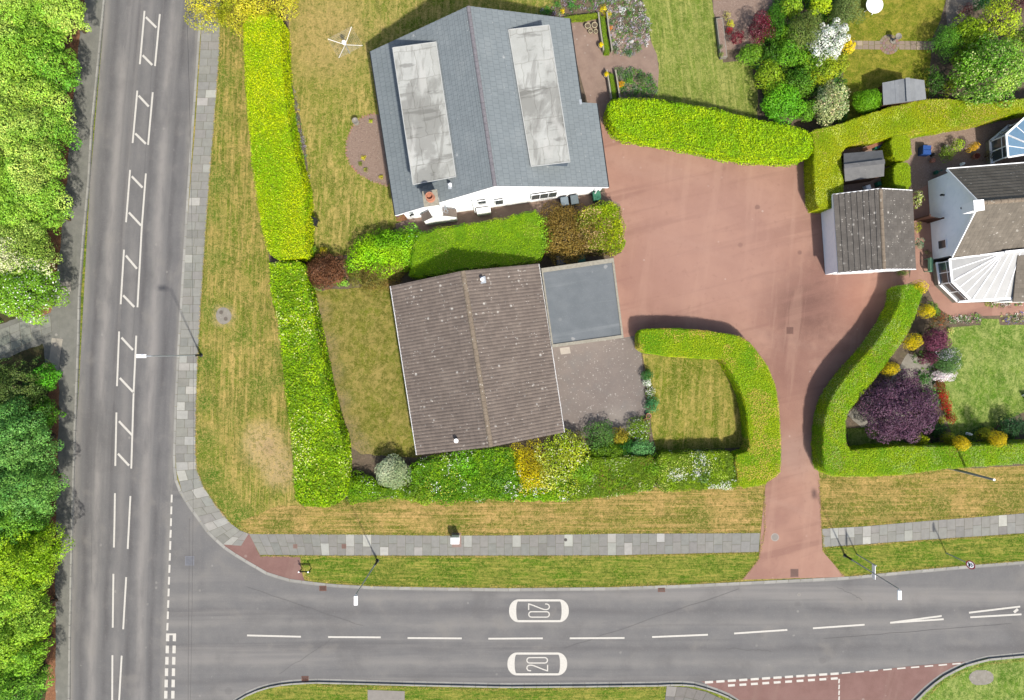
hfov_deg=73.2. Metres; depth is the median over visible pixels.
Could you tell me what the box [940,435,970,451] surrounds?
topiary
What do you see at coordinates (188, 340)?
pavement
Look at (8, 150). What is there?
broadleaf tree
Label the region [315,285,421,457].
lawn
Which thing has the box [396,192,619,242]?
house path
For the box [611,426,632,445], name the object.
shrub
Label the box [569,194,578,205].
wheelie bin
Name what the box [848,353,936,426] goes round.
gravel bed
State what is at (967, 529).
pavement
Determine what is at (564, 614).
speed roundel marking
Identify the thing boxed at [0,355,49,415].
broadleaf tree
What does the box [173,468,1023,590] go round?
kerb
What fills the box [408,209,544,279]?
hedge
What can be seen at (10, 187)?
broadleaf tree
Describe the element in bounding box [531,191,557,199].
window
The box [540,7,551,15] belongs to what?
garden plant
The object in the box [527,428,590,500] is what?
shrub
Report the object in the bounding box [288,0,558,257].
lawn
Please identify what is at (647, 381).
shrub
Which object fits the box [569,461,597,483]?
shrub
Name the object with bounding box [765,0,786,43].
conifer
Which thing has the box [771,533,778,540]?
manhole cover
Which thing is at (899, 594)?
street lamp
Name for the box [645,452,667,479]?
shrub
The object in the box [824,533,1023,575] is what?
roadside verge
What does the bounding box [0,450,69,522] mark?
broadleaf tree
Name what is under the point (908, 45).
garden path
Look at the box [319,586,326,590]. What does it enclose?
drain grate
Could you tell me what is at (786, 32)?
shrub
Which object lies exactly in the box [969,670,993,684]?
concrete pad
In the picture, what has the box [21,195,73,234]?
broadleaf tree
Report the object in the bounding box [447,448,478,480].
shrub
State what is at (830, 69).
shrub
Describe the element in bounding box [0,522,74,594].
broadleaf tree
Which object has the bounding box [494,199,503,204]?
window
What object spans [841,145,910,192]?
shed yard
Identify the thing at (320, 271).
shrub
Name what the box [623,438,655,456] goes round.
shrub
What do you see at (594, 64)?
patio
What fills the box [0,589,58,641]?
broadleaf tree
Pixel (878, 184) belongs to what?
stored crate
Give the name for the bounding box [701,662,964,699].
side street
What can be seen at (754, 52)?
shrub
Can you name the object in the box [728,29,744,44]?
japanese maple
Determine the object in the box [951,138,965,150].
shrub
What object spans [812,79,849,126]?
shrub
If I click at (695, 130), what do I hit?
hedge
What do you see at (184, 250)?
kerb
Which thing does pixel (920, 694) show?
kerb
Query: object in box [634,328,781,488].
hedge
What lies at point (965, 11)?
shrub
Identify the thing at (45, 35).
broadleaf tree
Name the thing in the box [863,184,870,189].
stored crate
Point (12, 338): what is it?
footpath
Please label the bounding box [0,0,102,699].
roadside pavement
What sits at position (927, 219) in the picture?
side gate
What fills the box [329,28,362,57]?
rotary dryer
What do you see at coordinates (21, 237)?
undergrowth
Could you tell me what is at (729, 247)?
driveway
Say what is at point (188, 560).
manhole cover
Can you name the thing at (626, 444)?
shrub
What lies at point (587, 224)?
shrub
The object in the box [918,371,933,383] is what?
shrub
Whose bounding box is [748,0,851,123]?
shrubs
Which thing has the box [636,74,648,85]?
garden plant
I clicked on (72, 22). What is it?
broadleaf tree
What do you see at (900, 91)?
garden shed
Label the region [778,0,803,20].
shrub
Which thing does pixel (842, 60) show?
shrub
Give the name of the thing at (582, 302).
garage
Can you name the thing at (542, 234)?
shrub
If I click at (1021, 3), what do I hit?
shrub
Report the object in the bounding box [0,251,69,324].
broadleaf tree
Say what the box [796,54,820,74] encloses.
shrub
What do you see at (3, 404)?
broadleaf tree
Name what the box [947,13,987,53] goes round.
shrub
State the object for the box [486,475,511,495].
shrub
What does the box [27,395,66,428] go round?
broadleaf tree
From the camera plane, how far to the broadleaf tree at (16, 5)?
46.49 m
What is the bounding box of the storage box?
[918,145,930,156]
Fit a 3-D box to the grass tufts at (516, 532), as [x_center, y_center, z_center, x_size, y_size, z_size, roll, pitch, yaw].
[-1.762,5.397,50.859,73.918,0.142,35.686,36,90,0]
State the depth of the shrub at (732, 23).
50.41 m
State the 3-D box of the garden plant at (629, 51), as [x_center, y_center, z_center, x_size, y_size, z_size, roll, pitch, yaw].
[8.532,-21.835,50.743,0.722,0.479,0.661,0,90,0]
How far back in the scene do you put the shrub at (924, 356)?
49.58 m
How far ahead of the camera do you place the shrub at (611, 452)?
49.95 m
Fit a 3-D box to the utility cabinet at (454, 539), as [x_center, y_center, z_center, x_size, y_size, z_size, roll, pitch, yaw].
[-4.144,13.843,50.420,0.640,0.960,0.500,0,90,0]
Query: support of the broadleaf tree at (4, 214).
on the roadside pavement at (63, 323)
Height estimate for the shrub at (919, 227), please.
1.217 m
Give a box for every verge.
[174,0,1023,589]
[238,486,764,533]
[242,681,734,699]
[300,553,758,586]
[820,466,1023,525]
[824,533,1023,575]
[920,658,1023,699]
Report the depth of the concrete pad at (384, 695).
50.88 m
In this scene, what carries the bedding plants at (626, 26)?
on the garden soil at (366, 464)
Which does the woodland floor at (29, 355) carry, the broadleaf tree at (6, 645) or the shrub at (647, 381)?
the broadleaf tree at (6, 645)
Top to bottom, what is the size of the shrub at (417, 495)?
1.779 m
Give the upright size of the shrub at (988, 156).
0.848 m
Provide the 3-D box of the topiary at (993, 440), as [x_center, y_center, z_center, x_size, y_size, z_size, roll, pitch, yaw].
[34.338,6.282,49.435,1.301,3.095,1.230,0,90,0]
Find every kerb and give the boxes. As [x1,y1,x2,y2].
[68,0,105,699]
[173,0,202,467]
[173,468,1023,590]
[233,678,738,699]
[911,652,1023,699]
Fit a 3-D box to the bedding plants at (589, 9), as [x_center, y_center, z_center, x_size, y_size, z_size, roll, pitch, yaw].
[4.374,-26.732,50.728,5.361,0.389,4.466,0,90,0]
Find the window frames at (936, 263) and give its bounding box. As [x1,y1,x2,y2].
[935,261,1012,302]
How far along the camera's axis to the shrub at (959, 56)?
49.49 m
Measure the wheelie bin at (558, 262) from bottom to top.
1.012 m
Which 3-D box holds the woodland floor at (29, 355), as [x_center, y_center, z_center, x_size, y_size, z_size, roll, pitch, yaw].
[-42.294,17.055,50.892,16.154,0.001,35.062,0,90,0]
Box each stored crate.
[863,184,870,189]
[874,181,881,187]
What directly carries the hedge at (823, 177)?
on the garden soil at (366, 464)
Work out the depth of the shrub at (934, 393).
50.38 m
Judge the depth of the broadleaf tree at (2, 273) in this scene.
47.45 m
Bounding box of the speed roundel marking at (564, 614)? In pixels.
[509,599,568,621]
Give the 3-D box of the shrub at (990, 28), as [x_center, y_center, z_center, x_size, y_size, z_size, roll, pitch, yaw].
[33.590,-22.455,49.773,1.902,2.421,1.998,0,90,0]
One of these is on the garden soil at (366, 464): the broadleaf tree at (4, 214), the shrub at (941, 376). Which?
the shrub at (941, 376)
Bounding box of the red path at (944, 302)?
[909,185,1023,316]
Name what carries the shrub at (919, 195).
on the garden soil at (366, 464)
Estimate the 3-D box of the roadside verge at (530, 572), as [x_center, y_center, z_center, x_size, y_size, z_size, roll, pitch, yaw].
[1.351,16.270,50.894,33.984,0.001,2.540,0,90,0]
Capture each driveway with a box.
[552,336,646,441]
[601,123,909,579]
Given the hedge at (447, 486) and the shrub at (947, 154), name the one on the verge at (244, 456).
the hedge at (447, 486)
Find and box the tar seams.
[90,13,1000,675]
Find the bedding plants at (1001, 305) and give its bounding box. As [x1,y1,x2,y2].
[985,301,1022,307]
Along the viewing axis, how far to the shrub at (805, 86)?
49.44 m
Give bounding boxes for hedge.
[243,12,314,261]
[268,260,351,507]
[346,475,413,505]
[407,445,520,506]
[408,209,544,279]
[512,471,576,501]
[566,453,657,501]
[575,200,625,256]
[603,97,814,166]
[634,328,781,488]
[654,448,740,492]
[803,98,1023,213]
[810,284,1023,477]
[878,134,911,166]
[881,162,910,189]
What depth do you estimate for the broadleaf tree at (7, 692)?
47.28 m
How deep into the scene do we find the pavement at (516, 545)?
50.88 m
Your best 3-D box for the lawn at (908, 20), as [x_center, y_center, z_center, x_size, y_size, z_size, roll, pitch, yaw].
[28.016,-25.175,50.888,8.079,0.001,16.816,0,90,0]
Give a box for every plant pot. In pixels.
[585,23,590,29]
[592,22,597,28]
[971,153,979,158]
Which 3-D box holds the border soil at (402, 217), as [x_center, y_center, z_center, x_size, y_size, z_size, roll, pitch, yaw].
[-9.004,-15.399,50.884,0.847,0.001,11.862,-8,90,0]
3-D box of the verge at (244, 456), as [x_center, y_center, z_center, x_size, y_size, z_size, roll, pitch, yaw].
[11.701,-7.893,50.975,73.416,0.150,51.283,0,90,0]
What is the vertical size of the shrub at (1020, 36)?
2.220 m
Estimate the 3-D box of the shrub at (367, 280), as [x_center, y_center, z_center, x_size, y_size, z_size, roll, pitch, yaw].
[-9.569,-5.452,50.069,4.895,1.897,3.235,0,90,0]
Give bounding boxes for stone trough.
[715,18,726,59]
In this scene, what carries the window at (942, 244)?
in the house at (980, 209)
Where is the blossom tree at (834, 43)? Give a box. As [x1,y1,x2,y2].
[805,17,850,65]
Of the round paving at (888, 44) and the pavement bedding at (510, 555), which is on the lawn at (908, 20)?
the round paving at (888, 44)
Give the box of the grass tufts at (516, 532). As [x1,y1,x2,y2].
[194,0,1023,558]
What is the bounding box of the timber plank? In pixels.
[862,141,884,151]
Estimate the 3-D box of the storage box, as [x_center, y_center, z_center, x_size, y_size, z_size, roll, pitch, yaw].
[30.265,-14.606,50.550,0.647,0.660,0.690,0,90,0]
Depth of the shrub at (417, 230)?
49.59 m
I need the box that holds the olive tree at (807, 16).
[786,9,822,52]
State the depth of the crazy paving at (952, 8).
50.88 m
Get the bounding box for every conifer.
[183,0,299,39]
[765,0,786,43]
[827,0,864,27]
[879,361,899,376]
[902,333,922,350]
[908,279,928,293]
[916,303,935,318]
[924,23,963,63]
[964,141,979,152]
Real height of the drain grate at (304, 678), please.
0.020 m
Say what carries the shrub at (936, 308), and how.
on the garden soil at (366, 464)
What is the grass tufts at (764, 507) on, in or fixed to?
on the verge at (244, 456)
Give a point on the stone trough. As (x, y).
(719, 28)
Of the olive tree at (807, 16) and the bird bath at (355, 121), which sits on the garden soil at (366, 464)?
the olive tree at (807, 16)
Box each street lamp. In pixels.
[136,353,202,357]
[354,559,378,604]
[843,554,901,599]
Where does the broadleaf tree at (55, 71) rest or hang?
on the roadside pavement at (63, 323)
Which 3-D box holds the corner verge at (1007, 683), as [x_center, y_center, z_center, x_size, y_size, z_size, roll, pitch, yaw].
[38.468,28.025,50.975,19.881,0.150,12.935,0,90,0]
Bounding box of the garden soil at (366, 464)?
[256,0,1023,498]
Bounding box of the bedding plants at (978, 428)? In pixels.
[908,326,1018,442]
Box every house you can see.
[369,6,608,224]
[390,264,564,454]
[928,162,1023,302]
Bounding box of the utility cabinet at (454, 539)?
[450,535,459,543]
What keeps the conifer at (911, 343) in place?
on the garden soil at (366, 464)
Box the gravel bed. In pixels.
[346,114,388,184]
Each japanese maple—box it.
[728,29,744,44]
[747,10,775,45]
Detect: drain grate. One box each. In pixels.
[302,676,308,681]
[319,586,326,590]
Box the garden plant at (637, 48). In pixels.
[631,42,642,52]
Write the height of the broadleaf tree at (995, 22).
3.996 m
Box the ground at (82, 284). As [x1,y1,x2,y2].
[75,24,103,454]
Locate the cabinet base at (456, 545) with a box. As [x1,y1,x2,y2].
[451,533,460,546]
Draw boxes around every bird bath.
[352,117,358,125]
[890,33,901,43]
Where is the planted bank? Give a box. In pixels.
[562,12,600,23]
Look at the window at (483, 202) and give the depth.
48.19 m
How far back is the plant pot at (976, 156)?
50.44 m
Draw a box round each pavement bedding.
[211,524,245,543]
[258,533,759,555]
[665,686,716,699]
[822,513,1021,546]
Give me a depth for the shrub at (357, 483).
49.87 m
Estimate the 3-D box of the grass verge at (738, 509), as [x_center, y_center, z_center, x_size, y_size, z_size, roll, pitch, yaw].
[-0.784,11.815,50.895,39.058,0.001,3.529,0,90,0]
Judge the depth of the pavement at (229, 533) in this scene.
50.88 m
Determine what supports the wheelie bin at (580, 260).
on the garden soil at (366, 464)
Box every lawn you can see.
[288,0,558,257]
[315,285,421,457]
[642,0,757,120]
[642,354,742,451]
[843,0,945,122]
[847,426,904,445]
[937,318,1023,441]
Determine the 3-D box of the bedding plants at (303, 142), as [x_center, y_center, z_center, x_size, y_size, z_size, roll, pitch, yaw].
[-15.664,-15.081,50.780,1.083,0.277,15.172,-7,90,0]
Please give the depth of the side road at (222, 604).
51.00 m
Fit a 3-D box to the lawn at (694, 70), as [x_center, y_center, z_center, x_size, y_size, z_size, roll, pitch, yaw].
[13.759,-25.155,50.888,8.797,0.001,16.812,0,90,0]
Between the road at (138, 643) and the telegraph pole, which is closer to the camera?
the telegraph pole
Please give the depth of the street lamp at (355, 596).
45.31 m
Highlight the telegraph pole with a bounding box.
[948,468,994,480]
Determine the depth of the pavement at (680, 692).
50.88 m
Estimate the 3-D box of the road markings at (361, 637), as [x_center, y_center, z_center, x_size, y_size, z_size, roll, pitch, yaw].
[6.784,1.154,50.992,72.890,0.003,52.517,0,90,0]
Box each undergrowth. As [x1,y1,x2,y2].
[0,1,44,322]
[0,357,48,699]
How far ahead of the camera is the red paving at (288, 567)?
50.89 m
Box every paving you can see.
[225,533,304,580]
[713,0,777,49]
[880,34,898,53]
[946,0,982,27]
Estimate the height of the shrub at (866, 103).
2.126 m
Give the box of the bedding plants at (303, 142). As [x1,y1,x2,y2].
[291,85,309,178]
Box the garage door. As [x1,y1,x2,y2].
[833,270,883,274]
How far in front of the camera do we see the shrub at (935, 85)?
49.60 m
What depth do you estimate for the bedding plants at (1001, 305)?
50.81 m
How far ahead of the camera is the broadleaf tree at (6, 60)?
45.94 m
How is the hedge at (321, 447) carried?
on the garden soil at (366, 464)
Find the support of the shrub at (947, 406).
on the garden soil at (366, 464)
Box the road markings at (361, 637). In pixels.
[111,11,1021,699]
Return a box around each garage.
[541,258,623,347]
[821,188,915,274]
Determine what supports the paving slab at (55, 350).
on the roadside pavement at (63, 323)
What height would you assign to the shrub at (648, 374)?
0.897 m
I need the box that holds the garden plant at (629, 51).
[623,49,632,56]
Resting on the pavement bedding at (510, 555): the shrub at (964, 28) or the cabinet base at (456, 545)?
the cabinet base at (456, 545)
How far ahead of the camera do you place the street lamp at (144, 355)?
45.36 m
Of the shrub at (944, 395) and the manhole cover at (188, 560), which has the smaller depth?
the shrub at (944, 395)
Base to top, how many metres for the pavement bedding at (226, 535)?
0.006 m
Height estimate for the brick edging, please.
0.080 m
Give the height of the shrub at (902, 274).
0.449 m
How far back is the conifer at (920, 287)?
48.84 m
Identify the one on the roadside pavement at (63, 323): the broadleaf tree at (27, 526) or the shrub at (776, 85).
the broadleaf tree at (27, 526)
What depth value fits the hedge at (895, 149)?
49.15 m
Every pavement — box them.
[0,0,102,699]
[175,0,229,530]
[210,523,247,545]
[249,533,759,554]
[665,686,722,699]
[822,513,1023,546]
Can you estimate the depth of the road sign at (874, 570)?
48.50 m
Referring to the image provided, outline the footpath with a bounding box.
[0,316,51,355]
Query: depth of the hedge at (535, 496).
49.78 m
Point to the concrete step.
(565, 350)
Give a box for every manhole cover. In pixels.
[185,556,193,564]
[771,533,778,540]
[786,327,792,333]
[790,569,798,576]
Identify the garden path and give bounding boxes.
[851,41,879,49]
[899,41,933,49]
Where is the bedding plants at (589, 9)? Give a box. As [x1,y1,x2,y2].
[535,0,605,16]
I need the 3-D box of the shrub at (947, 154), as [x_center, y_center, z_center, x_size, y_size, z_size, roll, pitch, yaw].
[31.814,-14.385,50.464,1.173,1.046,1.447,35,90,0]
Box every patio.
[558,13,658,123]
[911,117,1023,192]
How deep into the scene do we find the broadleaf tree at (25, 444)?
46.46 m
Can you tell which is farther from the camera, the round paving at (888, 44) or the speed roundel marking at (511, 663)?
the speed roundel marking at (511, 663)
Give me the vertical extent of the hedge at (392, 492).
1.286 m
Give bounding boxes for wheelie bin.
[555,255,564,264]
[559,196,568,207]
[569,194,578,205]
[577,252,585,262]
[591,190,601,201]
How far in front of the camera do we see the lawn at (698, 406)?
50.89 m
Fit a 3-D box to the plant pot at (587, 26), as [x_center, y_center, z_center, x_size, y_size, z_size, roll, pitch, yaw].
[5.555,-23.800,50.705,0.432,0.350,0.432,0,90,0]
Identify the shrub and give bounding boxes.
[303,251,348,290]
[334,276,348,286]
[343,225,418,281]
[347,253,410,295]
[350,470,381,502]
[374,454,412,489]
[402,223,422,249]
[403,461,445,505]
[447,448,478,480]
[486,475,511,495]
[508,438,551,496]
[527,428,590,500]
[536,215,552,252]
[540,199,596,265]
[562,430,584,449]
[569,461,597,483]
[573,213,599,238]
[580,418,617,451]
[590,441,630,458]
[607,470,632,486]
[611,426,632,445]
[618,435,636,456]
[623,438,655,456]
[625,415,650,442]
[640,368,652,379]
[642,377,650,387]
[644,386,655,397]
[644,395,659,413]
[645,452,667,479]
[691,448,716,484]
[726,19,734,26]
[736,43,765,65]
[754,58,784,96]
[760,42,782,65]
[760,83,806,125]
[764,79,787,102]
[770,35,809,66]
[775,24,798,45]
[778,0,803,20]
[778,65,819,97]
[790,100,818,122]
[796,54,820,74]
[804,46,840,90]
[809,0,832,16]
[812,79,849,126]
[831,52,849,71]
[840,38,855,55]
[852,88,882,114]
[896,270,908,275]
[912,432,929,445]
[913,191,924,208]
[914,222,921,232]
[915,238,924,248]
[917,350,938,364]
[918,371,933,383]
[922,65,946,97]
[924,420,949,437]
[925,301,939,317]
[928,384,940,406]
[929,310,948,329]
[931,346,962,373]
[931,369,957,381]
[932,379,945,391]
[938,145,956,163]
[938,389,949,403]
[939,74,959,98]
[939,400,952,413]
[945,410,957,422]
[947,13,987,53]
[949,46,977,70]
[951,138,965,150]
[957,2,972,18]
[966,24,995,50]
[971,0,990,10]
[982,150,992,161]
[996,412,1023,439]
[1003,0,1023,18]
[1008,25,1023,47]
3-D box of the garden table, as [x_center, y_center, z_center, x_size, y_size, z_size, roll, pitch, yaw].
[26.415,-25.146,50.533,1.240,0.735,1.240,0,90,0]
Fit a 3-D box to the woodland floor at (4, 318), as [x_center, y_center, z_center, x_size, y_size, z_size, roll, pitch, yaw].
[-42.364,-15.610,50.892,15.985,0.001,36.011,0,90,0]
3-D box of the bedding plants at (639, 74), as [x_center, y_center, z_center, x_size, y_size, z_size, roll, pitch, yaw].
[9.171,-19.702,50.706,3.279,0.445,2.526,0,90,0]
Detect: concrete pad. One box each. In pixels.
[216,307,231,323]
[368,690,404,699]
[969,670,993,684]
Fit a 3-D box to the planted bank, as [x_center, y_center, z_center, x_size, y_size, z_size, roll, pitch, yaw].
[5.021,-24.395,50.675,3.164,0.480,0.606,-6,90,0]
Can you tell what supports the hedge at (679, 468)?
on the garden soil at (366, 464)
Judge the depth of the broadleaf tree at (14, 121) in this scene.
46.26 m
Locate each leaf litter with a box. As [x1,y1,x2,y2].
[32,0,84,316]
[45,363,58,699]
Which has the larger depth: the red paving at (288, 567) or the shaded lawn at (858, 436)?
the red paving at (288, 567)
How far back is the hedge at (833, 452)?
48.93 m
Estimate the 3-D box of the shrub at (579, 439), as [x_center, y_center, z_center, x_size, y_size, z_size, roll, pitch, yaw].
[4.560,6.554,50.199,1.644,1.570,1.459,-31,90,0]
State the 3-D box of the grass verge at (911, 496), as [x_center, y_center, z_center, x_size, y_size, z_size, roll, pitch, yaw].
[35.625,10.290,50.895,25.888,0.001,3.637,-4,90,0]
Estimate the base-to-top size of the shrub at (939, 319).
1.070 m
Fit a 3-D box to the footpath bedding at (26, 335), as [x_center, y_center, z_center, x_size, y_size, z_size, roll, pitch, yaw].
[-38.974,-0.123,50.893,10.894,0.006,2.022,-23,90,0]
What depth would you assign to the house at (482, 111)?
45.30 m
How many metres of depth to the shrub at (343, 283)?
50.37 m
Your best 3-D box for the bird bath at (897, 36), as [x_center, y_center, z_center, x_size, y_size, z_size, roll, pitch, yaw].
[28.091,-22.799,50.455,0.460,0.830,0.460,0,90,0]
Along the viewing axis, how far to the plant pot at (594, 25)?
50.59 m
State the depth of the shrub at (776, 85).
49.52 m
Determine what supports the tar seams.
on the side road at (222, 604)
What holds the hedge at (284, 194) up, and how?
on the garden soil at (366, 464)
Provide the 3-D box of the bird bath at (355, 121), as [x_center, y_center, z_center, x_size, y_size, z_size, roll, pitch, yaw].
[-11.471,-16.764,50.605,0.460,0.530,0.460,0,90,0]
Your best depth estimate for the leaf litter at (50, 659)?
50.90 m
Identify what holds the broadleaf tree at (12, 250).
on the leaf litter at (73, 44)
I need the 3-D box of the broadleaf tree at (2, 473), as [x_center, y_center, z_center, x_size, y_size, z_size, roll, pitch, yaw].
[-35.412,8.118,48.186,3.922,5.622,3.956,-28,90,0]
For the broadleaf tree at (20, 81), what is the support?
on the leaf litter at (73, 44)
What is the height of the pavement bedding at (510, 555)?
0.006 m
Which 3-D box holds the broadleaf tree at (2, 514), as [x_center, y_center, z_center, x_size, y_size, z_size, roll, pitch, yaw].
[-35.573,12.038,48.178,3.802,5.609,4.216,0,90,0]
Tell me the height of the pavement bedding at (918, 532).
0.006 m
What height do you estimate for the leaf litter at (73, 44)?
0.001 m
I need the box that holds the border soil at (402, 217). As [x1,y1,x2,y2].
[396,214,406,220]
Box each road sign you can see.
[856,554,876,579]
[946,553,974,568]
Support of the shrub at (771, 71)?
on the garden soil at (366, 464)
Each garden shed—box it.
[841,150,884,184]
[872,78,925,111]
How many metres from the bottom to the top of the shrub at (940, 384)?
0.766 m
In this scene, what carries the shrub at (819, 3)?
on the garden soil at (366, 464)
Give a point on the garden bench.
(930, 264)
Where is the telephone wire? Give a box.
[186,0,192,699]
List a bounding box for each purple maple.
[855,368,940,444]
[920,326,952,351]
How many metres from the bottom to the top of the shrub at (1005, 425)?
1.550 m
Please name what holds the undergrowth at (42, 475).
on the woodland floor at (29, 355)
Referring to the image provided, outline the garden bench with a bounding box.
[924,257,932,271]
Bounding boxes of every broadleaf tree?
[0,0,85,35]
[0,11,52,94]
[0,11,60,58]
[0,65,60,113]
[0,74,75,178]
[0,129,63,181]
[0,139,73,218]
[0,191,50,243]
[0,211,63,282]
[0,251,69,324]
[0,269,37,314]
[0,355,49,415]
[0,392,42,440]
[0,395,64,479]
[0,442,38,486]
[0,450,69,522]
[0,499,58,544]
[0,505,31,545]
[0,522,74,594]
[0,548,46,619]
[0,565,51,616]
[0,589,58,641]
[0,618,51,679]
[0,634,55,676]
[0,653,53,699]
[13,34,81,102]
[18,102,82,161]
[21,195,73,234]
[26,362,62,390]
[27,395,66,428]
[28,0,91,43]
[947,32,1023,107]
[976,0,1022,39]
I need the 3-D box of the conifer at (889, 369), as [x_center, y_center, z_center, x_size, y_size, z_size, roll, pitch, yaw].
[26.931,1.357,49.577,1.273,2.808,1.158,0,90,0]
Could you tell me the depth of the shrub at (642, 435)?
50.19 m
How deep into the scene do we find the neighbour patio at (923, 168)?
50.88 m
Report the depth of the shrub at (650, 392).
50.59 m
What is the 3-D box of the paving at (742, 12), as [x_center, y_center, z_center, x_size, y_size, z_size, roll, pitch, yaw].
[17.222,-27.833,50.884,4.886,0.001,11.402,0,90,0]
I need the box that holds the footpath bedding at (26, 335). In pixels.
[1,316,51,350]
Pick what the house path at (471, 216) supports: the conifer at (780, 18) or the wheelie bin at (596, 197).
the wheelie bin at (596, 197)
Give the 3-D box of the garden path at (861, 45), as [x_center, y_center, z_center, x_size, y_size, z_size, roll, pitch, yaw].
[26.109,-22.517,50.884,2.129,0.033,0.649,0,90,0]
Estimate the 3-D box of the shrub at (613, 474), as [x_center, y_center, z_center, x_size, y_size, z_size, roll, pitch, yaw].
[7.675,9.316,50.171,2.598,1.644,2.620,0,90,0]
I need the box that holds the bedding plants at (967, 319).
[948,312,982,324]
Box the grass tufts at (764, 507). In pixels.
[307,481,1019,699]
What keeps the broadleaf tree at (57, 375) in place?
on the roadside pavement at (63, 323)
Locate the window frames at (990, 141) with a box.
[989,122,1017,163]
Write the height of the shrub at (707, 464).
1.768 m
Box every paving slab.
[49,338,62,369]
[61,282,70,291]
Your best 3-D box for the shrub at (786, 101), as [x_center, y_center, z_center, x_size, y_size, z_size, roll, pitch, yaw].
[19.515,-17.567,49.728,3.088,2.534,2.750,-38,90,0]
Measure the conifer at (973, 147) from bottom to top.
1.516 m
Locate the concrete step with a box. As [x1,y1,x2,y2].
[560,347,570,353]
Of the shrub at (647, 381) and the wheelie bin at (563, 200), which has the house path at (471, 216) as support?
the wheelie bin at (563, 200)
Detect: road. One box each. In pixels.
[70,0,199,699]
[166,474,1023,699]
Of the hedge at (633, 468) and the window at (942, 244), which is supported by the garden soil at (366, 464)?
the hedge at (633, 468)
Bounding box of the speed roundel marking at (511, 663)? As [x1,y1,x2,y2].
[507,652,566,674]
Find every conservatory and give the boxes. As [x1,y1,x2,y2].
[933,249,1023,302]
[985,117,1023,163]
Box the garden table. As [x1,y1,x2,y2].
[864,0,882,13]
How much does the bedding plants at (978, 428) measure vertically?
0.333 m
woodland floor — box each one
[0,1,45,323]
[0,344,48,699]
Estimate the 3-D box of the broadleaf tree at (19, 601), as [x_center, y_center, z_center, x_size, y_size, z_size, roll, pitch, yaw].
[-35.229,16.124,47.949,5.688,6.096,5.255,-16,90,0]
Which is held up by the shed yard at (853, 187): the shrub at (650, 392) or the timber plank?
the timber plank
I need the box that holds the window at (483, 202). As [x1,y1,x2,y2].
[477,200,486,205]
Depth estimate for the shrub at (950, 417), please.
50.40 m
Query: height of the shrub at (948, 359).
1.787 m
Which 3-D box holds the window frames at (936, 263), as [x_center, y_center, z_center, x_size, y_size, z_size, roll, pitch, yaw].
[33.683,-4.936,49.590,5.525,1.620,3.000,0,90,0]
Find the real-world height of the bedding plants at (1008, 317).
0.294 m
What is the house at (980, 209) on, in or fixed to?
on the verge at (244, 456)
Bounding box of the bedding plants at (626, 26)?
[601,0,651,55]
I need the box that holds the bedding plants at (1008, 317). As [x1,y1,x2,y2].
[1000,311,1023,322]
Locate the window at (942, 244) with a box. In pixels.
[938,239,946,249]
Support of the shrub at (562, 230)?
on the garden soil at (366, 464)
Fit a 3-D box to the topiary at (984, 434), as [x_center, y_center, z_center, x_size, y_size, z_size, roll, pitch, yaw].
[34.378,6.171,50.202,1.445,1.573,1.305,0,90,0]
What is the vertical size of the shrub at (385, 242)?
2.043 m
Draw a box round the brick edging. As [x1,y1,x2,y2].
[345,113,387,186]
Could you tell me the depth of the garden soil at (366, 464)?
50.89 m
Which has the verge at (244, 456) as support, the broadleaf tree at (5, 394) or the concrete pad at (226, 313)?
the concrete pad at (226, 313)
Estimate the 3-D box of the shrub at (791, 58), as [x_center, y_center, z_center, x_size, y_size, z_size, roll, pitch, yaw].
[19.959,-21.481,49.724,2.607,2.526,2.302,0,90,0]
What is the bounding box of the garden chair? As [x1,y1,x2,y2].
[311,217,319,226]
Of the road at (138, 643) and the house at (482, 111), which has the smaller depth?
the house at (482, 111)
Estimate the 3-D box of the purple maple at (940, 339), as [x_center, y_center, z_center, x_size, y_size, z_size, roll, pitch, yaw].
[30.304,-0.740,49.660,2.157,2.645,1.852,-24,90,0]
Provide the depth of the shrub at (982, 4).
49.66 m
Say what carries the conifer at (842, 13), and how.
on the garden soil at (366, 464)
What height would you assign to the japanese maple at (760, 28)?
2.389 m
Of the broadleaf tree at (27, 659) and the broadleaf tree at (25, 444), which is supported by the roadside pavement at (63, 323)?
the broadleaf tree at (27, 659)
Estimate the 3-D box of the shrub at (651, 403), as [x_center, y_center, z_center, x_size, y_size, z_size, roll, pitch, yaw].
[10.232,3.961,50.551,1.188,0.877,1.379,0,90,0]
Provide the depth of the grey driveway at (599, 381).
50.88 m
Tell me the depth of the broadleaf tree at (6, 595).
46.84 m
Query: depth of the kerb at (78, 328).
50.87 m
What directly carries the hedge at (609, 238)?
on the garden soil at (366, 464)
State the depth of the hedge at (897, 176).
49.15 m
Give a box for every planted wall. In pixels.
[597,12,612,55]
[606,70,619,101]
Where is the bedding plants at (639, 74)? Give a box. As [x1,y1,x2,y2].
[614,66,658,98]
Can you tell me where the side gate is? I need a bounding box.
[914,214,943,223]
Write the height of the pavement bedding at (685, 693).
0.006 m
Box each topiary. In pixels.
[940,431,955,444]
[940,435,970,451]
[975,426,994,443]
[976,430,1007,447]
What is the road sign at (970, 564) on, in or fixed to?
on the roadside verge at (885, 558)

